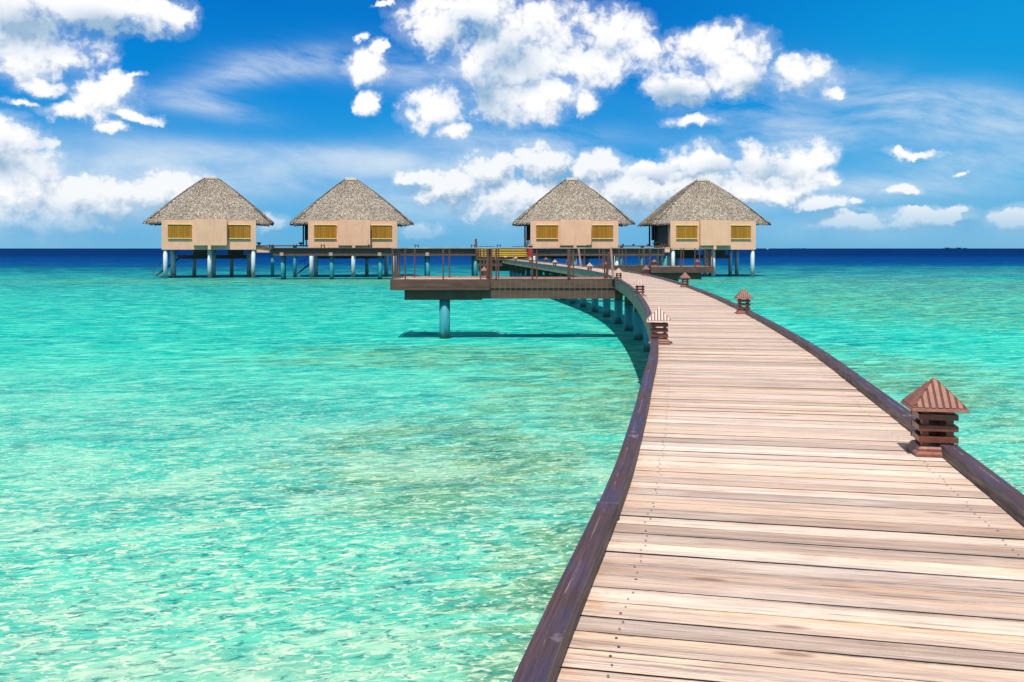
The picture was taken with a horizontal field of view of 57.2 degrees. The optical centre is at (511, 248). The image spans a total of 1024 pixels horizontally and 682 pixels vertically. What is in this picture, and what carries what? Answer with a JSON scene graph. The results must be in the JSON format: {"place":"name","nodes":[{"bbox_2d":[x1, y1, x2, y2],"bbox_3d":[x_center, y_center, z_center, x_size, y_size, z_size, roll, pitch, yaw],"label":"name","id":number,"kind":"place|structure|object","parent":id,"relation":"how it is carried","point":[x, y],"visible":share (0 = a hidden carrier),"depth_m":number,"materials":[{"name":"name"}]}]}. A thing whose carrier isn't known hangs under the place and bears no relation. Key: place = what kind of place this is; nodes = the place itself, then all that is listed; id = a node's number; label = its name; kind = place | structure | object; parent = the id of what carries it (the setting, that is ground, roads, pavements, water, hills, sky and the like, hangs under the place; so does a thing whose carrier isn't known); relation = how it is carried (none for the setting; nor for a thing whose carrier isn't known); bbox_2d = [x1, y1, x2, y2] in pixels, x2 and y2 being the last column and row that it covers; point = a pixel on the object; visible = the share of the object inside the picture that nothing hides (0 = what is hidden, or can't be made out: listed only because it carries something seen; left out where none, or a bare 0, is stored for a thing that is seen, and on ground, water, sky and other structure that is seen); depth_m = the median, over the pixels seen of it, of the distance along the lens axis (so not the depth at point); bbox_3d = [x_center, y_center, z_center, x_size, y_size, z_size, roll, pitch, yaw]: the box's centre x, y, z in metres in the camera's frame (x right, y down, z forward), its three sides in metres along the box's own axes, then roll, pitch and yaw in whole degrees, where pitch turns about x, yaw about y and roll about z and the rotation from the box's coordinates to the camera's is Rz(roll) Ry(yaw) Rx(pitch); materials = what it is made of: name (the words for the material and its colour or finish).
{"place":"outdoors","nodes":[
{"label":"outdoors","id":0,"kind":"place"},
{"bbox_2d":[0,248,1023,681],"bbox_3d":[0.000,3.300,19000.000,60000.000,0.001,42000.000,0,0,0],"label":"water","id":1,"kind":"structure","parent":0,"point":[266,476],"depth_m":16.46,"materials":[{"name":"teal liquid"}]},
{"bbox_2d":[143,176,274,277],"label":"thatched villa","id":2,"kind":"object","parent":1,"relation":"in","point":[206,217],"visible":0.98,"depth_m":105.26,"materials":[{"name":"plant"}]},
{"bbox_2d":[290,178,413,277],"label":"thatched villa","id":3,"kind":"object","parent":1,"relation":"in","point":[350,213],"visible":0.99,"depth_m":107.49,"materials":[{"name":"grey plant"}]},
{"bbox_2d":[264,248,666,279],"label":"jetty","id":4,"kind":"object","parent":1,"relation":"in","point":[283,253],"visible":0.58,"depth_m":99.00,"materials":[{"name":"wood"}]},
{"bbox_2d":[255,245,307,276],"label":"link deck","id":5,"kind":"structure","parent":4,"relation":"attached to","point":[259,248],"depth_m":107.40,"materials":[{"name":"brown wood"}]},
{"bbox_2d":[475,238,528,258],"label":"steps","id":6,"kind":"structure","parent":4,"relation":"on","point":[519,254],"depth_m":98.27,"materials":[{"name":"wood"}]},
{"bbox_2d":[527,244,533,257],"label":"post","id":7,"kind":"object","parent":4,"relation":"on","point":[530,250],"visible":0.66,"depth_m":97.38,"materials":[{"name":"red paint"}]},
{"bbox_2d":[390,247,620,338],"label":"viewing platform","id":8,"kind":"structure","parent":1,"relation":"in","point":[443,290],"depth_m":34.14,"materials":[{"name":"brown wood"}]},
{"bbox_2d":[481,267,485,277],"bbox_3d":[-1.063,0.904,35.750,0.298,0.425,0.298,0,0,0],"label":"path lamp","id":9,"kind":"object","parent":8,"relation":"on","point":[483,269],"visible":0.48,"depth_m":35.65,"materials":[{"name":"brown wood"}]},
{"bbox_2d":[512,178,635,275],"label":"thatched villa","id":10,"kind":"object","parent":1,"relation":"in","point":[571,213],"visible":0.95,"depth_m":107.13,"materials":[{"name":"grey plant"}]},
{"bbox_2d":[571,248,713,280],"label":"viewing platform","id":11,"kind":"structure","parent":1,"relation":"in","point":[675,273],"depth_m":57.45,"materials":[{"name":"brown wood"}]},
{"bbox_2d":[618,244,669,264],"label":"link deck","id":12,"kind":"structure","parent":1,"relation":"on","point":[641,257],"depth_m":106.50,"materials":[{"name":"wood"}]},
{"bbox_2d":[637,178,770,276],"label":"thatched villa","id":13,"kind":"object","parent":1,"relation":"in","point":[701,213],"visible":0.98,"depth_m":108.70,"materials":[{"name":"grey plant"}]},
{"bbox_2d":[502,259,1023,681],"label":"boardwalk","id":14,"kind":"structure","parent":1,"relation":"in","point":[777,503],"depth_m":3.64,"materials":[{"name":"brown wood"}]},
{"bbox_2d":[587,263,592,271],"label":"path lamp","id":15,"kind":"object","parent":14,"relation":"on","point":[590,265],"visible":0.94,"depth_m":45.07,"materials":[{"name":"brown wood"}]},
{"bbox_2d":[614,268,622,279],"bbox_3d":[3.754,0.904,33.031,0.298,0.425,0.298,0,0,2],"label":"path lamp","id":16,"kind":"object","parent":14,"relation":"on","point":[618,271],"visible":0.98,"depth_m":32.93,"materials":[{"name":"brown wood"}]},
{"bbox_2d":[633,278,645,295],"bbox_3d":[3.003,0.904,22.021,0.298,0.425,0.298,0,0,5],"label":"path lamp","id":17,"kind":"object","parent":14,"relation":"on","point":[639,281],"visible":0.97,"depth_m":21.93,"materials":[{"name":"brown wood"}]},
{"bbox_2d":[642,266,649,275],"bbox_3d":[5.482,0.904,38.390,0.298,0.425,0.298,0,0,1],"label":"path lamp","id":18,"kind":"object","parent":14,"relation":"on","point":[644,270],"visible":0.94,"depth_m":38.29,"materials":[{"name":"brown wood"}]},
{"bbox_2d":[646,307,671,343],"bbox_3d":[1.735,0.904,11.062,0.298,0.425,0.298,0,0,8],"label":"path lamp","id":19,"kind":"object","parent":14,"relation":"on","point":[658,314],"visible":0.99,"depth_m":10.97,"materials":[{"name":"brown wood"}]},
{"bbox_2d":[679,272,690,286],"bbox_3d":[5.004,0.904,27.144,0.298,0.425,0.298,0,0,4],"label":"path lamp","id":20,"kind":"object","parent":14,"relation":"on","point":[684,275],"visible":0.88,"depth_m":27.05,"materials":[{"name":"brown wood"}]},
{"bbox_2d":[734,289,752,313],"bbox_3d":[3.975,0.904,16.108,0.299,0.425,0.298,0,0,7],"label":"path lamp","id":21,"kind":"object","parent":14,"relation":"on","point":[743,295],"visible":0.95,"depth_m":16.01,"materials":[{"name":"brown wood"}]},
{"bbox_2d":[900,378,969,457],"bbox_3d":[2.305,0.911,5.125,0.288,0.410,0.288,0,0,11],"label":"path lamp","id":22,"kind":"object","parent":14,"relation":"on","point":[934,405],"visible":0.9,"depth_m":5.04,"materials":[{"name":"brown wood"}]},
{"bbox_2d":[0,0,1023,247],"label":"sky","id":23,"kind":"structure","parent":0,"point":[839,123],"materials":[{"name":"blue"}]}
]}

